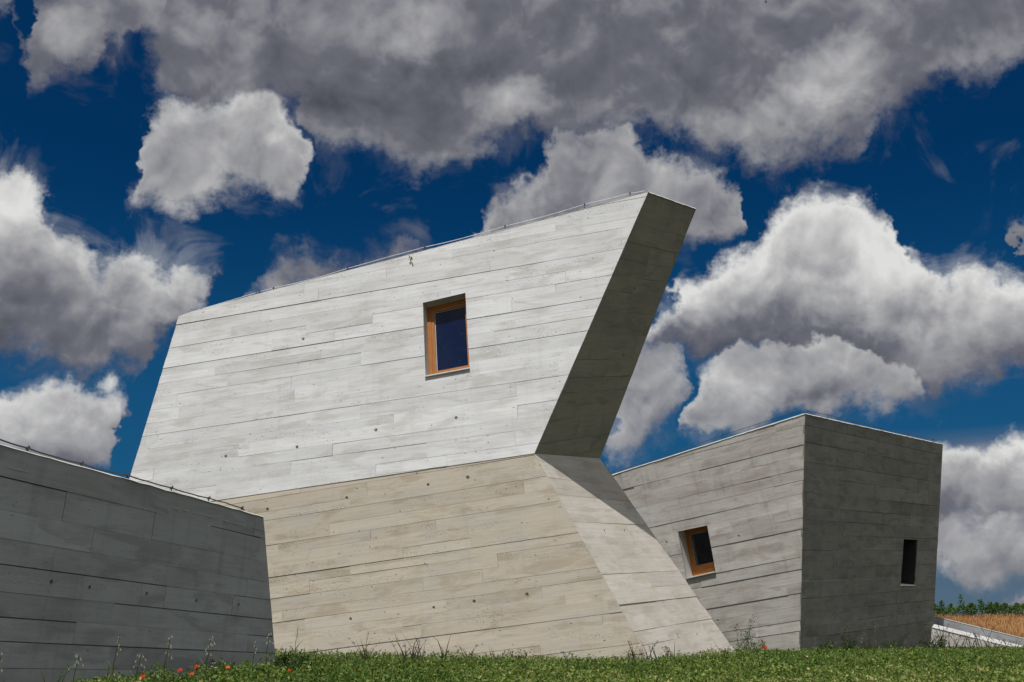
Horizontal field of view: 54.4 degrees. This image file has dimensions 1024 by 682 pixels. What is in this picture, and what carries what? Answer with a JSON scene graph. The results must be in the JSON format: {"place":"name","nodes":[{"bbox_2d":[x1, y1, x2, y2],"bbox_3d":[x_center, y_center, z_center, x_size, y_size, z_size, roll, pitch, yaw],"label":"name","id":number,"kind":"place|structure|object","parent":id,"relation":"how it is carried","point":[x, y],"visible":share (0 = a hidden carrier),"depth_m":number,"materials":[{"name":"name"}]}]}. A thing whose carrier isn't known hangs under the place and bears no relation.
{"place":"outdoors","nodes":[
{"label":"outdoors","id":0,"kind":"place"},
{"bbox_2d":[0,0,1023,616],"label":"sky","id":1,"kind":"structure","parent":0,"point":[851,171],"materials":[{"name":"blue"}]},
{"bbox_2d":[66,645,1023,681],"bbox_3d":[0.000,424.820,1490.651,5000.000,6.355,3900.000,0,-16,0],"label":"ground","id":2,"kind":"structure","parent":0,"point":[561,679],"depth_m":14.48,"materials":[{"name":"green plant"}]},
{"bbox_2d":[41,660,71,681],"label":"grass tuft","id":3,"kind":"object","parent":2,"relation":"on","point":[59,678],"visible":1,"depth_m":7.39,"materials":[{"name":"green plant"}]},
{"bbox_2d":[68,655,83,681],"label":"wild oat","id":4,"kind":"object","parent":2,"relation":"on","point":[76,667],"visible":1,"depth_m":7.42,"materials":[{"name":"plant"}]},
{"bbox_2d":[103,635,120,681],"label":"wild oat","id":5,"kind":"object","parent":2,"relation":"on","point":[118,646],"visible":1,"depth_m":7.62,"materials":[{"name":"plant"}]},
{"bbox_2d":[129,655,145,681],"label":"wild oat","id":6,"kind":"object","parent":2,"relation":"on","point":[137,669],"visible":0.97,"depth_m":7.61,"materials":[{"name":"plant"}]},
{"bbox_2d":[0,439,275,681],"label":"concrete wall","id":7,"kind":"structure","parent":2,"relation":"on","point":[94,564],"depth_m":8.66,"materials":[{"name":"grey concrete"}]},
{"bbox_2d":[152,663,173,681],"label":"leafy weed","id":8,"kind":"object","parent":2,"relation":"on","point":[161,674],"visible":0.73,"depth_m":8.00,"materials":[{"name":"green plant"}]},
{"bbox_2d":[156,636,174,681],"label":"wild oat","id":9,"kind":"object","parent":2,"relation":"on","point":[167,652],"visible":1,"depth_m":7.71,"materials":[{"name":"plant"}]},
{"bbox_2d":[156,661,180,681],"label":"grass tuft","id":10,"kind":"object","parent":2,"relation":"on","point":[163,673],"visible":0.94,"depth_m":7.88,"materials":[{"name":"green plant"}]},
{"bbox_2d":[198,636,214,680],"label":"wild oat","id":11,"kind":"object","parent":2,"relation":"on","point":[205,668],"visible":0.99,"depth_m":8.00,"materials":[{"name":"plant"}]},
{"bbox_2d":[197,662,225,681],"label":"grass tuft","id":12,"kind":"object","parent":2,"relation":"on","point":[215,678],"visible":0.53,"depth_m":8.06,"materials":[{"name":"green plant"}]},
{"bbox_2d":[210,666,250,681],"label":"leafy weed","id":13,"kind":"object","parent":2,"relation":"on","point":[230,671],"visible":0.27,"depth_m":8.58,"materials":[{"name":"green plant"}]},
{"bbox_2d":[248,641,259,678],"bbox_3d":[-2.261,2.876,8.759,0.153,0.463,0.035,-3,-16,10],"label":"wild oat","id":14,"kind":"object","parent":2,"relation":"on","point":[253,659],"visible":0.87,"depth_m":8.76,"materials":[{"name":"plant"}]},
{"bbox_2d":[259,631,272,673],"bbox_3d":[-2.244,2.941,9.142,0.180,0.537,0.040,0,-16,-2],"label":"wild oat","id":15,"kind":"object","parent":2,"relation":"on","point":[266,651],"visible":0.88,"depth_m":9.17,"materials":[{"name":"plant"}]},
{"bbox_2d":[271,649,317,673],"bbox_3d":[-2.476,3.578,11.044,0.728,0.328,0.720,15,-22,-42],"label":"leafy weed","id":16,"kind":"object","parent":2,"relation":"on","point":[285,661],"visible":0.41,"depth_m":11.03,"materials":[{"name":"green plant"}]},
{"bbox_2d":[289,626,302,653],"bbox_3d":[-2.614,3.727,12.038,0.186,0.538,0.047,0,-16,0],"label":"wild oat","id":17,"kind":"object","parent":2,"relation":"on","point":[295,642],"visible":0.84,"depth_m":12.06,"materials":[{"name":"plant"}]},
{"bbox_2d":[281,653,316,668],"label":"leafy weed","id":18,"kind":"object","parent":2,"relation":"on","point":[292,657],"visible":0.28,"depth_m":11.63,"materials":[{"name":"green plant"}]},
{"bbox_2d":[348,638,376,660],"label":"grass tuft","id":19,"kind":"object","parent":2,"relation":"on","point":[363,651],"visible":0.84,"depth_m":13.54,"materials":[{"name":"plant"}]},
{"bbox_2d":[389,635,416,660],"bbox_3d":[-1.531,4.308,13.891,0.412,0.404,0.185,0,-16,0],"label":"grass tuft","id":20,"kind":"object","parent":2,"relation":"on","point":[404,657],"visible":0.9,"depth_m":13.92,"materials":[{"name":"green plant"}]},
{"bbox_2d":[402,639,424,658],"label":"grass tuft","id":21,"kind":"object","parent":2,"relation":"on","point":[416,651],"visible":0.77,"depth_m":14.05,"materials":[{"name":"plant"}]},
{"bbox_2d":[401,632,426,661],"bbox_3d":[-1.390,4.275,13.891,0.382,0.474,0.180,0,-16,0],"label":"grass tuft","id":22,"kind":"object","parent":2,"relation":"on","point":[415,648],"visible":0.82,"depth_m":13.88,"materials":[{"name":"plant"}]},
{"bbox_2d":[129,191,733,661],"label":"concrete house","id":23,"kind":"structure","parent":2,"relation":"on","point":[407,449],"depth_m":17.00,"materials":[{"name":"grey concrete"}]},
{"bbox_2d":[423,293,469,377],"bbox_3d":[-1.127,-0.068,17.503,0.955,1.586,0.510,-4,-16,13],"label":"window","id":24,"kind":"structure","parent":23,"relation":"in","point":[445,319],"depth_m":17.67,"materials":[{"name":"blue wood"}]},
{"bbox_2d":[435,638,449,659],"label":"grass tuft","id":25,"kind":"object","parent":2,"relation":"on","point":[442,649],"visible":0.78,"depth_m":14.12,"materials":[{"name":"green plant"}]},
{"bbox_2d":[453,641,482,658],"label":"grass tuft","id":26,"kind":"object","parent":2,"relation":"on","point":[464,651],"visible":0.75,"depth_m":14.21,"materials":[{"name":"green plant"}]},
{"bbox_2d":[500,648,527,657],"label":"leafy weed","id":27,"kind":"object","parent":2,"relation":"on","point":[512,653],"visible":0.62,"depth_m":14.11,"materials":[{"name":"plant"}]},
{"bbox_2d":[626,641,634,660],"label":"grass tuft","id":28,"kind":"object","parent":2,"relation":"on","point":[631,650],"visible":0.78,"depth_m":14.24,"materials":[{"name":"plant"}]},
{"bbox_2d":[623,646,651,659],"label":"leafy weed","id":29,"kind":"object","parent":2,"relation":"on","point":[643,655],"visible":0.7,"depth_m":14.31,"materials":[{"name":"green plant"}]},
{"bbox_2d":[639,639,667,658],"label":"grass tuft","id":30,"kind":"object","parent":2,"relation":"on","point":[652,650],"visible":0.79,"depth_m":14.52,"materials":[{"name":"plant"}]},
{"bbox_2d":[661,645,674,656],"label":"grass tuft","id":31,"kind":"object","parent":2,"relation":"on","point":[668,651],"visible":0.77,"depth_m":14.87,"materials":[{"name":"plant"}]},
{"bbox_2d":[730,616,758,650],"bbox_3d":[4.196,5.274,17.779,0.486,0.776,0.497,-7,-17,24],"label":"leafy weed","id":32,"kind":"object","parent":2,"relation":"on","point":[746,645],"visible":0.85,"depth_m":17.78,"materials":[{"name":"green plant"}]},
{"bbox_2d":[736,638,766,650],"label":"leafy weed","id":33,"kind":"object","parent":2,"relation":"on","point":[742,639],"visible":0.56,"depth_m":18.12,"materials":[{"name":"green plant"}]},
{"bbox_2d":[610,410,942,650],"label":"concrete block","id":34,"kind":"structure","parent":2,"relation":"on","point":[808,531],"depth_m":26.81,"materials":[{"name":"grey concrete"}]},
{"bbox_2d":[678,525,715,578],"bbox_3d":[5.092,5.694,26.926,0.984,1.447,0.650,-11,-19,34],"label":"window","id":35,"kind":"structure","parent":34,"relation":"in","point":[696,549],"depth_m":27.15,"materials":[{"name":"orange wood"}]},
{"bbox_2d":[901,539,917,585],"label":"window","id":36,"kind":"structure","parent":34,"relation":"in","point":[909,546],"depth_m":31.36,"materials":[{"name":"glass"}]},
{"bbox_2d":[818,640,843,650],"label":"leafy weed","id":37,"kind":"object","parent":2,"relation":"on","point":[828,646],"visible":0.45,"depth_m":22.89,"materials":[{"name":"green plant"}]},
{"bbox_2d":[840,628,859,650],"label":"leafy weed","id":38,"kind":"object","parent":2,"relation":"on","point":[850,642],"visible":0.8,"depth_m":23.53,"materials":[{"name":"green plant"}]},
{"bbox_2d":[865,640,908,649],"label":"leafy weed","id":39,"kind":"object","parent":2,"relation":"on","point":[888,643],"visible":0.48,"depth_m":24.16,"materials":[{"name":"green plant"}]},
{"bbox_2d":[912,623,949,647],"bbox_3d":[11.815,8.275,27.951,1.104,0.967,0.628,-6,-17,21],"label":"grass tuft","id":40,"kind":"object","parent":2,"relation":"on","point":[933,637],"visible":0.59,"depth_m":27.83,"materials":[{"name":"green plant"}]},
{"bbox_2d":[919,635,949,649],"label":"leafy weed","id":41,"kind":"object","parent":2,"relation":"on","point":[941,642],"visible":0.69,"depth_m":26.73,"materials":[{"name":"green plant"}]},
{"bbox_2d":[923,615,947,647],"bbox_3d":[11.954,8.255,28.014,0.721,1.039,0.265,2,-16,-8],"label":"grass tuft","id":42,"kind":"object","parent":2,"relation":"on","point":[939,630],"visible":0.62,"depth_m":28.03,"materials":[{"name":"green plant"}]},
{"bbox_2d":[945,630,960,647],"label":"grass tuft","id":43,"kind":"object","parent":2,"relation":"on","point":[948,641],"visible":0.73,"depth_m":28.10,"materials":[{"name":"plant"}]},
{"bbox_2d":[940,629,981,647],"bbox_3d":[12.829,8.531,28.364,1.016,0.676,0.842,0,-16,0],"label":"grass tuft","id":44,"kind":"object","parent":2,"relation":"on","point":[964,640],"visible":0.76,"depth_m":28.24,"materials":[{"name":"green plant"}]},
{"bbox_2d":[930,616,1023,646],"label":"ramp wall","id":45,"kind":"structure","parent":2,"relation":"on","point":[958,628],"depth_m":32.32,"materials":[{"name":"grey concrete"}]},
{"bbox_2d":[965,625,995,648],"bbox_3d":[13.386,8.455,28.381,0.928,0.806,0.381,3,-16,-10],"label":"grass tuft","id":46,"kind":"object","parent":2,"relation":"on","point":[982,639],"visible":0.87,"depth_m":28.33,"materials":[{"name":"plant"}]},
{"bbox_2d":[972,637,1013,647],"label":"grass tuft","id":47,"kind":"object","parent":2,"relation":"on","point":[997,643],"visible":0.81,"depth_m":28.33,"materials":[{"name":"green plant"}]},
{"bbox_2d":[934,613,1023,637],"bbox_3d":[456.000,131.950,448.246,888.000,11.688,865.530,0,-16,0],"label":"hillside","id":48,"kind":"structure","parent":0,"point":[1008,627],"depth_m":47.94,"materials":[{"name":"brown plant"}]},
{"bbox_2d":[934,603,941,615],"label":"grapevine","id":49,"kind":"object","parent":48,"relation":"on","point":[937,609],"visible":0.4,"depth_m":52.50,"materials":[{"name":"green plant"}]},
{"bbox_2d":[939,600,950,617],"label":"grapevine","id":50,"kind":"object","parent":48,"relation":"on","point":[944,609],"visible":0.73,"depth_m":52.98,"materials":[{"name":"green plant"}]},
{"bbox_2d":[944,603,958,616],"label":"grapevine","id":51,"kind":"object","parent":48,"relation":"on","point":[950,609],"visible":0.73,"depth_m":53.35,"materials":[{"name":"green plant"}]},
{"bbox_2d":[955,594,969,617],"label":"grapevine","id":52,"kind":"object","parent":48,"relation":"on","point":[963,607],"visible":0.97,"depth_m":52.63,"materials":[{"name":"green plant"}]},
{"bbox_2d":[965,602,978,616],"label":"grapevine","id":53,"kind":"object","parent":48,"relation":"on","point":[971,607],"visible":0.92,"depth_m":52.94,"materials":[{"name":"green plant"}]},
{"bbox_2d":[976,599,985,615],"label":"grapevine","id":54,"kind":"object","parent":48,"relation":"on","point":[981,607],"visible":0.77,"depth_m":53.38,"materials":[{"name":"green plant"}]},
{"bbox_2d":[984,602,997,616],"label":"grapevine","id":55,"kind":"object","parent":48,"relation":"on","point":[989,607],"visible":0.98,"depth_m":52.57,"materials":[{"name":"green plant"}]},
{"bbox_2d":[991,602,1005,614],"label":"grapevine","id":56,"kind":"object","parent":48,"relation":"on","point":[999,607],"visible":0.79,"depth_m":52.98,"materials":[{"name":"green plant"}]},
{"bbox_2d":[1000,603,1012,614],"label":"grapevine","id":57,"kind":"object","parent":48,"relation":"on","point":[1005,605],"visible":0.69,"depth_m":53.36,"materials":[{"name":"green plant"}]},
{"bbox_2d":[1005,602,1021,615],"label":"grapevine","id":58,"kind":"object","parent":48,"relation":"on","point":[1012,608],"visible":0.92,"depth_m":52.61,"materials":[{"name":"green plant"}]},
{"bbox_2d":[1015,603,1023,614],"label":"grapevine","id":59,"kind":"object","parent":48,"relation":"on","point":[1022,607],"visible":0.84,"depth_m":52.95,"materials":[{"name":"green plant"}]}
]}

